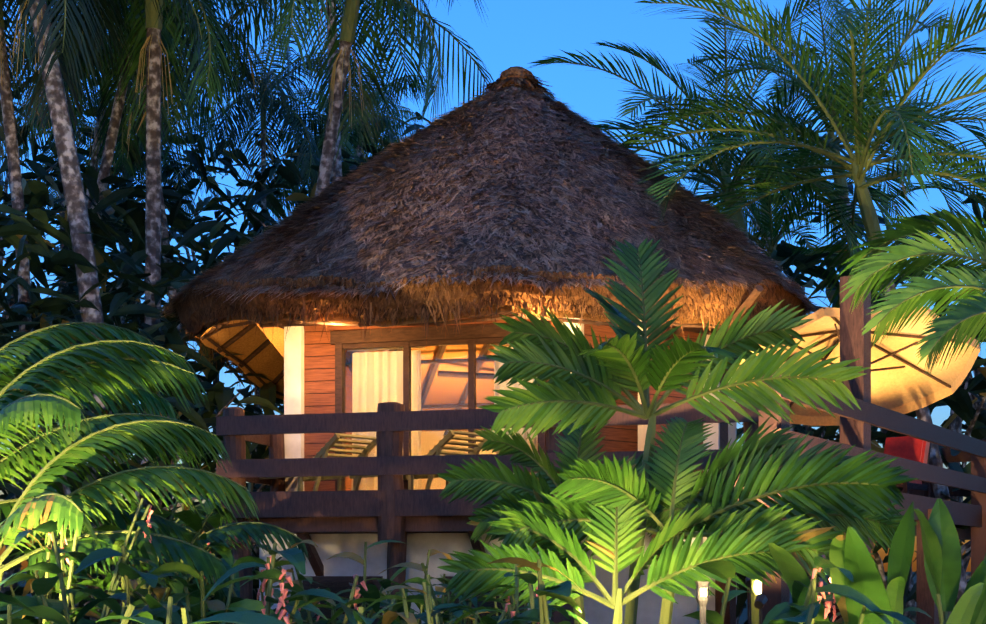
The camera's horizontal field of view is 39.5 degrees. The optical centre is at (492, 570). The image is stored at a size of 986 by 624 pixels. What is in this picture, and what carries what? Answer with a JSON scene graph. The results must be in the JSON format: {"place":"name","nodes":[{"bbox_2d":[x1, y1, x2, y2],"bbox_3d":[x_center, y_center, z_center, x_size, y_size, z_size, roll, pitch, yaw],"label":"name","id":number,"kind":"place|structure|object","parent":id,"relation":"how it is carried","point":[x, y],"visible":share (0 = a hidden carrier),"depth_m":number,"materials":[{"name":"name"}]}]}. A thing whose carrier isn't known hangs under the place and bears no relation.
{"place":"outdoors","nodes":[
{"label":"outdoors","id":0,"kind":"place"},
{"bbox_2d":[0,0,985,571],"label":"sky","id":1,"kind":"structure","parent":0,"point":[513,33],"materials":[{"name":"blue"}]},
{"bbox_2d":[18,572,970,623],"bbox_3d":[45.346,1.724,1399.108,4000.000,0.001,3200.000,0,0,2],"label":"ground","id":2,"kind":"structure","parent":0,"point":[743,617],"depth_m":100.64,"materials":[{"name":"soil"}]},
{"bbox_2d":[0,592,68,623],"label":"ginger","id":3,"kind":"object","parent":2,"relation":"on","point":[46,613],"visible":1,"depth_m":6.73,"materials":[{"name":"green plant"}]},
{"bbox_2d":[3,483,120,623],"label":"ginger","id":4,"kind":"object","parent":2,"relation":"on","point":[28,578],"visible":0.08,"depth_m":13.28,"materials":[{"name":"green plant"}]},
{"bbox_2d":[0,50,144,586],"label":"tall palm","id":5,"kind":"object","parent":2,"relation":"on","point":[54,178],"visible":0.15,"depth_m":44.66,"materials":[{"name":"green plant"}]},
{"bbox_2d":[0,0,145,592],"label":"tall palm","id":6,"kind":"object","parent":2,"relation":"on","point":[8,119],"visible":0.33,"depth_m":27.39,"materials":[{"name":"green plant"}]},
{"bbox_2d":[0,19,161,330],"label":"jungle tree","id":7,"kind":"object","parent":2,"relation":"on","point":[39,158],"visible":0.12,"depth_m":36.47,"materials":[{"name":"green plant"}]},
{"bbox_2d":[0,178,165,550],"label":"jungle tree","id":8,"kind":"object","parent":2,"relation":"on","point":[14,226],"visible":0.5,"depth_m":24.24,"materials":[{"name":"green plant"}]},
{"bbox_2d":[17,498,158,623],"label":"ginger","id":9,"kind":"object","parent":2,"relation":"on","point":[141,524],"visible":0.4,"depth_m":9.14,"materials":[{"name":"green plant"}]},
{"bbox_2d":[0,520,182,623],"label":"ginger","id":10,"kind":"object","parent":2,"relation":"on","point":[41,587],"visible":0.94,"depth_m":7.94,"materials":[{"name":"green plant"}]},
{"bbox_2d":[0,0,202,592],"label":"tall palm","id":11,"kind":"object","parent":2,"relation":"on","point":[51,71],"visible":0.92,"depth_m":23.85,"materials":[{"name":"green plant"}]},
{"bbox_2d":[0,130,202,470],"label":"jungle tree","id":12,"kind":"object","parent":2,"relation":"on","point":[39,170],"visible":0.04,"depth_m":37.60,"materials":[{"name":"green plant"}]},
{"bbox_2d":[7,0,213,618],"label":"tall palm","id":13,"kind":"object","parent":2,"relation":"on","point":[126,174],"visible":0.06,"depth_m":34.77,"materials":[{"name":"green plant"}]},
{"bbox_2d":[0,235,225,545],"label":"jungle tree","id":14,"kind":"object","parent":2,"relation":"on","point":[173,341],"visible":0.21,"depth_m":25.86,"materials":[{"name":"green plant"}]},
{"bbox_2d":[0,162,227,618],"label":"jungle tree","id":15,"kind":"object","parent":2,"relation":"on","point":[90,178],"visible":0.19,"depth_m":29.25,"materials":[{"name":"green plant"}]},
{"bbox_2d":[18,475,232,623],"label":"plant","id":16,"kind":"object","parent":2,"relation":"on","point":[191,520],"visible":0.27,"depth_m":10.86,"materials":[{"name":"green plant"}]},
{"bbox_2d":[0,322,259,596],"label":"areca clump","id":17,"kind":"object","parent":2,"relation":"on","point":[139,435],"visible":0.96,"depth_m":10.52,"materials":[{"name":"green plant"}]},
{"bbox_2d":[5,0,256,574],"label":"tall palm","id":18,"kind":"object","parent":2,"relation":"on","point":[135,150],"visible":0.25,"depth_m":31.03,"materials":[{"name":"green plant"}]},
{"bbox_2d":[120,604,153,623],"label":"ginger","id":19,"kind":"object","parent":2,"relation":"on","point":[130,609],"visible":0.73,"depth_m":4.78,"materials":[{"name":"green plant"}]},
{"bbox_2d":[46,83,234,577],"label":"tall palm","id":20,"kind":"object","parent":2,"relation":"on","point":[176,184],"visible":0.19,"depth_m":41.78,"materials":[{"name":"green plant"}]},
{"bbox_2d":[0,328,282,620],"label":"shrub","id":21,"kind":"object","parent":2,"relation":"on","point":[9,487],"visible":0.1,"depth_m":21.77,"materials":[{"name":"green plant"}]},
{"bbox_2d":[0,189,283,586],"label":"jungle tree","id":22,"kind":"object","parent":2,"relation":"on","point":[133,215],"visible":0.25,"depth_m":28.62,"materials":[{"name":"green plant"}]},
{"bbox_2d":[5,110,281,413],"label":"jungle tree","id":23,"kind":"object","parent":2,"relation":"on","point":[192,183],"visible":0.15,"depth_m":43.05,"materials":[{"name":"green plant"}]},
{"bbox_2d":[5,373,283,611],"bbox_3d":[-4.548,-0.742,23.161,6.836,4.931,6.156,0,0,20],"label":"shrub","id":24,"kind":"object","parent":2,"relation":"on","point":[220,396],"visible":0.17,"depth_m":22.03,"materials":[{"name":"green plant"}]},
{"bbox_2d":[10,0,291,609],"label":"tall palm","id":25,"kind":"object","parent":2,"relation":"on","point":[153,71],"visible":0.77,"depth_m":27.12,"materials":[{"name":"green plant"}]},
{"bbox_2d":[0,503,308,598],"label":"areca clump","id":26,"kind":"object","parent":2,"relation":"on","point":[237,529],"visible":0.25,"depth_m":12.81,"materials":[{"name":"green plant"}]},
{"bbox_2d":[10,0,301,614],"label":"tall palm","id":27,"kind":"object","parent":2,"relation":"on","point":[116,118],"visible":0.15,"depth_m":29.87,"materials":[{"name":"green plant"}]},
{"bbox_2d":[105,497,213,623],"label":"ginger","id":28,"kind":"object","parent":2,"relation":"on","point":[132,584],"visible":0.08,"depth_m":14.16,"materials":[{"name":"green plant"}]},
{"bbox_2d":[146,594,179,623],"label":"ginger","id":29,"kind":"object","parent":2,"relation":"on","point":[154,603],"visible":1,"depth_m":5.76,"materials":[{"name":"green plant"}]},
{"bbox_2d":[62,134,312,596],"bbox_3d":[-8.423,-5.499,40.028,8.512,14.446,8.432,0,0,42],"label":"jungle tree","id":30,"kind":"object","parent":2,"relation":"on","point":[203,168],"visible":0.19,"depth_m":39.17,"materials":[{"name":"green plant"}]},
{"bbox_2d":[95,607,285,623],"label":"ginger","id":31,"kind":"object","parent":2,"relation":"on","point":[244,617],"visible":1,"depth_m":4.16,"materials":[{"name":"green plant"}]},
{"bbox_2d":[108,268,283,599],"bbox_3d":[-4.547,-2.223,27.122,6.693,7.893,5.736,0,0,-15],"label":"shrub","id":32,"kind":"object","parent":2,"relation":"on","point":[147,310],"visible":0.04,"depth_m":25.54,"materials":[{"name":"green plant"}]},
{"bbox_2d":[133,556,284,623],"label":"ginger","id":33,"kind":"object","parent":2,"relation":"on","point":[196,605],"visible":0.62,"depth_m":8.49,"materials":[{"name":"green plant"}]},
{"bbox_2d":[170,542,330,623],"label":"ginger","id":34,"kind":"object","parent":2,"relation":"on","point":[235,595],"visible":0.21,"depth_m":11.60,"materials":[{"name":"green plant"}]},
{"bbox_2d":[166,3,367,413],"bbox_3d":[-6.368,-7.136,38.682,5.643,17.768,6.304,0,0,-13],"label":"tall palm","id":35,"kind":"object","parent":2,"relation":"on","point":[286,109],"visible":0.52,"depth_m":38.16,"materials":[{"name":"green plant"}]},
{"bbox_2d":[172,149,362,345],"bbox_3d":[-4.004,-4.620,36.000,8.789,12.689,7.909,0,0,2],"label":"jungle tree","id":36,"kind":"object","parent":2,"relation":"on","point":[286,173],"visible":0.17,"depth_m":35.56,"materials":[{"name":"green plant"}]},
{"bbox_2d":[202,543,379,623],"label":"ginger","id":37,"kind":"object","parent":2,"relation":"on","point":[269,576],"visible":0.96,"depth_m":7.30,"materials":[{"name":"green plant"}]},
{"bbox_2d":[222,68,407,220],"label":"tall palm","id":38,"kind":"object","parent":2,"relation":"on","point":[287,205],"visible":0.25,"depth_m":40.02,"materials":[{"name":"green plant"}]},
{"bbox_2d":[251,544,391,622],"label":"ginger","id":39,"kind":"object","parent":2,"relation":"on","point":[293,576],"visible":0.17,"depth_m":13.94,"materials":[{"name":"green plant"}]},
{"bbox_2d":[224,0,437,185],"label":"tall palm","id":40,"kind":"object","parent":2,"relation":"on","point":[337,166],"visible":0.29,"depth_m":34.41,"materials":[{"name":"green plant"}]},
{"bbox_2d":[188,0,493,196],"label":"tall palm","id":41,"kind":"object","parent":2,"relation":"on","point":[348,20],"visible":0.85,"depth_m":27.49,"materials":[{"name":"green plant"}]},
{"bbox_2d":[275,540,419,623],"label":"ginger","id":42,"kind":"object","parent":2,"relation":"on","point":[351,556],"visible":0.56,"depth_m":10.72,"materials":[{"name":"green plant"}]},
{"bbox_2d":[286,67,420,176],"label":"tall palm","id":43,"kind":"object","parent":2,"relation":"on","point":[406,114],"visible":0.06,"depth_m":47.77,"materials":[{"name":"green plant"}]},
{"bbox_2d":[273,24,439,164],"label":"tall palm","id":44,"kind":"object","parent":2,"relation":"on","point":[378,96],"visible":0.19,"depth_m":44.18,"materials":[{"name":"green plant"}]},
{"bbox_2d":[353,607,374,623],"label":"ginger","id":45,"kind":"object","parent":2,"relation":"on","point":[359,618],"visible":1,"depth_m":5.43,"materials":[{"name":"green plant"}]},
{"bbox_2d":[308,111,430,193],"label":"jungle tree","id":46,"kind":"object","parent":2,"relation":"on","point":[414,126],"visible":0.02,"depth_m":43.91,"materials":[{"name":"green plant"}]},
{"bbox_2d":[327,598,417,623],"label":"ginger","id":47,"kind":"object","parent":2,"relation":"on","point":[390,616],"visible":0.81,"depth_m":7.42,"materials":[{"name":"green plant"}]},
{"bbox_2d":[370,549,478,623],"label":"ginger","id":48,"kind":"object","parent":2,"relation":"on","point":[443,579],"visible":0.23,"depth_m":13.26,"materials":[{"name":"green plant"}]},
{"bbox_2d":[363,575,505,623],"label":"ginger","id":49,"kind":"object","parent":2,"relation":"on","point":[429,613],"visible":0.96,"depth_m":7.16,"materials":[{"name":"green plant"}]},
{"bbox_2d":[377,562,522,623],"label":"ginger","id":50,"kind":"object","parent":2,"relation":"on","point":[385,584],"visible":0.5,"depth_m":10.19,"materials":[{"name":"green plant"}]},
{"bbox_2d":[371,556,588,623],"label":"ginger","id":51,"kind":"object","parent":2,"relation":"on","point":[569,600],"visible":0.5,"depth_m":7.51,"materials":[{"name":"green plant"}]},
{"bbox_2d":[259,531,702,623],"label":"foundation wall","id":52,"kind":"structure","parent":2,"relation":"on","point":[339,573],"depth_m":16.53,"materials":[{"name":"paint"}]},
{"bbox_2d":[233,532,748,623],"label":"deck support posts","id":53,"kind":"object","parent":2,"relation":"on","point":[396,553],"visible":0.12,"depth_m":15.99,"materials":[{"name":"brown wood"}]},
{"bbox_2d":[284,318,736,623],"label":"hut posts","id":54,"kind":"object","parent":2,"relation":"on","point":[294,375],"depth_m":17.63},
{"bbox_2d":[347,347,424,489],"bbox_3d":[-1.372,-1.881,17.608,1.040,1.950,0.090,0,0,14],"label":"curtain","id":55,"kind":"object","parent":54,"relation":"hanging from","point":[358,388],"depth_m":17.62,"materials":[{"name":"beige fabric"}]},
{"bbox_2d":[330,322,550,490],"bbox_3d":[-0.673,-1.966,17.250,2.850,2.180,0.160,0,0,14],"label":"window frame","id":56,"kind":"object","parent":54,"relation":"attached to","point":[407,339],"visible":0.54,"depth_m":17.30,"materials":[{"name":"brown wood"}]},
{"bbox_2d":[344,343,537,490],"bbox_3d":[-0.671,-1.886,17.259,2.550,2.020,0.008,0,0,14],"label":"window glass","id":57,"kind":"object","parent":56,"relation":"in","point":[418,392],"depth_m":17.32,"materials":[{"name":"clear glass"}]},
{"bbox_2d":[214,488,722,575],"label":"balcony deck","id":58,"kind":"structure","parent":54,"relation":"attached to","point":[302,515],"depth_m":15.86,"materials":[{"name":"brown wood"}]},
{"bbox_2d":[248,433,376,491],"bbox_3d":[-2.254,-1.248,16.979,1.827,0.760,0.660,0,0,44],"label":"lounger","id":59,"kind":"object","parent":58,"relation":"on","point":[326,448],"visible":0.33,"depth_m":16.58,"materials":[{"name":"brown wood"}]},
{"bbox_2d":[349,430,487,489],"bbox_3d":[-0.894,-1.248,16.643,1.827,0.760,0.660,0,0,44],"label":"lounger","id":60,"kind":"object","parent":58,"relation":"on","point":[441,444],"visible":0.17,"depth_m":16.20,"materials":[{"name":"brown wood"}]},
{"bbox_2d":[216,401,758,543],"bbox_3d":[0.023,-1.128,16.165,6.359,1.616,1.605,0,0,14],"label":"balcony railing","id":61,"kind":"object","parent":58,"relation":"attached to","point":[390,465],"visible":0.42,"depth_m":15.69,"materials":[{"name":"brown wood"}]},
{"bbox_2d":[157,83,820,388],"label":"thatched roof","id":62,"kind":"structure","parent":54,"relation":"on","point":[533,181],"depth_m":17.41,"materials":[{"name":"brown wicker"}]},
{"bbox_2d":[195,280,777,399],"bbox_3d":[-0.025,-4.459,20.909,8.508,4.374,9.900,0,0,2],"label":"roof underside","id":63,"kind":"object","parent":62,"relation":"attached to","point":[262,355],"visible":0.08,"depth_m":19.08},
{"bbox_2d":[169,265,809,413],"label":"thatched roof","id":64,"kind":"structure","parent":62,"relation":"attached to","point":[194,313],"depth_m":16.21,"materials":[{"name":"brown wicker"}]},
{"bbox_2d":[481,66,556,100],"bbox_3d":[0.355,-7.146,20.342,1.180,0.600,1.253,0,0,2],"label":"roof cap","id":65,"kind":"object","parent":62,"relation":"on","point":[518,75],"visible":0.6,"depth_m":20.08,"materials":[{"name":"brown wicker"}]},
{"bbox_2d":[489,343,537,473],"bbox_3d":[0.292,-1.881,17.197,0.690,1.950,0.090,0,0,14],"label":"curtain","id":66,"kind":"object","parent":54,"relation":"hanging from","point":[497,366],"depth_m":17.21,"materials":[{"name":"beige fabric"}]},
{"bbox_2d":[462,588,586,623],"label":"plant","id":67,"kind":"object","parent":2,"relation":"on","point":[508,599],"visible":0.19,"depth_m":12.99,"materials":[{"name":"green plant"}]},
{"bbox_2d":[487,557,585,623],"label":"ginger","id":68,"kind":"object","parent":2,"relation":"on","point":[540,611],"visible":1,"depth_m":6.71,"materials":[{"name":"green plant"}]},
{"bbox_2d":[437,237,918,623],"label":"young palm","id":69,"kind":"object","parent":2,"relation":"on","point":[623,509],"visible":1,"depth_m":9.00,"materials":[{"name":"green plant"}]},
{"bbox_2d":[694,581,710,623],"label":"path light","id":70,"kind":"object","parent":2,"relation":"on","point":[702,593],"visible":1,"depth_m":6.00,"materials":[{"name":"metal"}]},
{"bbox_2d":[682,560,753,623],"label":"ginger","id":71,"kind":"object","parent":2,"relation":"on","point":[724,569],"visible":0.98,"depth_m":6.62,"materials":[{"name":"green plant"}]},
{"bbox_2d":[528,0,960,606],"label":"cane palm","id":72,"kind":"object","parent":2,"relation":"on","point":[726,168],"visible":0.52,"depth_m":22.83,"materials":[{"name":"green plant"}]},
{"bbox_2d":[745,577,750,623],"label":"garden spotlight fitting","id":73,"kind":"object","parent":2,"relation":"on","point":[748,581],"visible":0.38,"depth_m":10.77,"materials":[{"name":"metal"}]},
{"bbox_2d":[754,594,767,623],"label":"garden light","id":74,"kind":"object","parent":2,"relation":"on","point":[761,600],"visible":1,"depth_m":9.76,"materials":[{"name":"metal"}]},
{"bbox_2d":[554,275,985,623],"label":"terrace railing","id":75,"kind":"object","parent":2,"relation":"on","point":[856,423],"visible":0.33,"depth_m":15.34,"materials":[{"name":"brown wood"}]},
{"bbox_2d":[551,473,981,539],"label":"terrace deck","id":76,"kind":"structure","parent":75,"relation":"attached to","point":[968,515],"depth_m":18.29,"materials":[{"name":"brown wood"}]},
{"bbox_2d":[729,306,980,425],"bbox_3d":[4.344,-2.539,16.716,2.799,1.262,2.692,0,0,2],"label":"patio umbrella","id":77,"kind":"object","parent":76,"relation":"on","point":[902,382],"visible":0.31,"depth_m":17.08,"materials":[{"name":"beige fabric"}]},
{"bbox_2d":[884,436,931,496],"bbox_3d":[5.522,-1.371,18.782,0.720,0.989,0.898,0,0,42],"label":"easy chair","id":78,"kind":"object","parent":76,"relation":"on","point":[912,448],"visible":0.31,"depth_m":18.84,"materials":[{"name":"red fabric"}]},
{"bbox_2d":[654,71,887,238],"bbox_3d":[7.275,-5.403,35.808,5.516,14.289,5.565,0,0,33],"label":"tree","id":79,"kind":"object","parent":2,"relation":"on","point":[754,159],"visible":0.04,"depth_m":35.51,"materials":[{"name":"green plant"}]},
{"bbox_2d":[737,231,847,446],"bbox_3d":[6.420,-3.228,32.798,6.979,9.905,5.560,0,0,2],"label":"jungle tree","id":80,"kind":"object","parent":2,"relation":"on","point":[797,277],"visible":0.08,"depth_m":32.16,"materials":[{"name":"green plant"}]},
{"bbox_2d":[607,0,985,608],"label":"cane palm","id":81,"kind":"object","parent":2,"relation":"on","point":[858,160],"visible":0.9,"depth_m":19.11,"materials":[{"name":"green plant"}]},
{"bbox_2d":[686,146,913,623],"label":"cane palm","id":82,"kind":"object","parent":2,"relation":"on","point":[765,232],"visible":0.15,"depth_m":29.57,"materials":[{"name":"green plant"}]},
{"bbox_2d":[768,603,835,623],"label":"ginger","id":83,"kind":"object","parent":2,"relation":"on","point":[809,614],"visible":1,"depth_m":4.74,"materials":[{"name":"green plant"}]},
{"bbox_2d":[643,0,985,616],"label":"cane palm","id":84,"kind":"object","parent":2,"relation":"on","point":[843,182],"visible":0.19,"depth_m":27.74,"materials":[{"name":"green plant"}]},
{"bbox_2d":[719,172,914,616],"bbox_3d":[7.915,-4.349,35.556,6.513,12.146,6.028,0,0,2],"label":"jungle tree","id":85,"kind":"object","parent":2,"relation":"on","point":[817,220],"visible":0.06,"depth_m":33.99,"materials":[{"name":"green plant"}]},
{"bbox_2d":[762,555,914,623],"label":"ginger","id":86,"kind":"object","parent":2,"relation":"on","point":[802,593],"visible":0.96,"depth_m":7.13,"materials":[{"name":"green plant"}]},
{"bbox_2d":[736,431,970,623],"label":"jungle tree","id":87,"kind":"object","parent":2,"relation":"on","point":[741,604],"visible":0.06,"depth_m":20.53,"materials":[{"name":"green plant"}]},
{"bbox_2d":[737,235,985,540],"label":"jungle tree","id":88,"kind":"object","parent":2,"relation":"on","point":[782,254],"visible":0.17,"depth_m":25.54,"materials":[{"name":"green plant"}]},
{"bbox_2d":[737,292,985,617],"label":"jungle tree","id":89,"kind":"object","parent":2,"relation":"on","point":[958,401],"visible":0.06,"depth_m":23.68,"materials":[{"name":"green plant"}]},
{"bbox_2d":[821,571,931,623],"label":"ginger","id":90,"kind":"object","parent":2,"relation":"on","point":[830,599],"visible":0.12,"depth_m":10.66,"materials":[{"name":"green plant"}]},
{"bbox_2d":[768,501,985,623],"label":"heliconia","id":91,"kind":"object","parent":2,"relation":"on","point":[849,551],"visible":0.79,"depth_m":7.70,"materials":[{"name":"green plant"}]},
{"bbox_2d":[839,206,985,375],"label":"cane palm","id":92,"kind":"object","parent":2,"relation":"on","point":[922,291],"visible":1,"depth_m":12.58,"materials":[{"name":"green plant"}]},
{"bbox_2d":[870,121,985,355],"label":"cane palm","id":93,"kind":"object","parent":2,"relation":"on","point":[948,187],"visible":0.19,"depth_m":25.21,"materials":[{"name":"green plant"}]},
{"bbox_2d":[871,498,985,623],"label":"heliconia","id":94,"kind":"object","parent":2,"relation":"on","point":[941,549],"visible":0.65,"depth_m":9.53,"materials":[{"name":"green plant"}]},
{"bbox_2d":[872,194,985,503],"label":"jungle tree","id":95,"kind":"object","parent":2,"relation":"on","point":[976,404],"depth_m":29.18,"materials":[{"name":"green plant"}]},
{"bbox_2d":[256,285,762,488],"bbox_3d":[0.033,-2.161,19.165,6.588,2.570,5.277,0,0,2],"label":"hut interior","id":96,"kind":"object","parent":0,"point":[277,335],"visible":0.04,"depth_m":19.23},
{"bbox_2d":[304,318,727,490],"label":"hut walls","id":97,"kind":"structure","parent":0,"point":[319,378],"depth_m":17.65,"materials":[{"name":"brown wood"}]},
{"bbox_2d":[258,312,737,364],"bbox_3d":[0.594,-3.216,19.712,5.849,0.162,5.987,0,0,15],"label":"hut wall plate","id":98,"kind":"object","parent":97,"relation":"on","point":[688,329],"visible":0.06,"depth_m":17.61,"materials":[{"name":"brown wood"}]}
]}

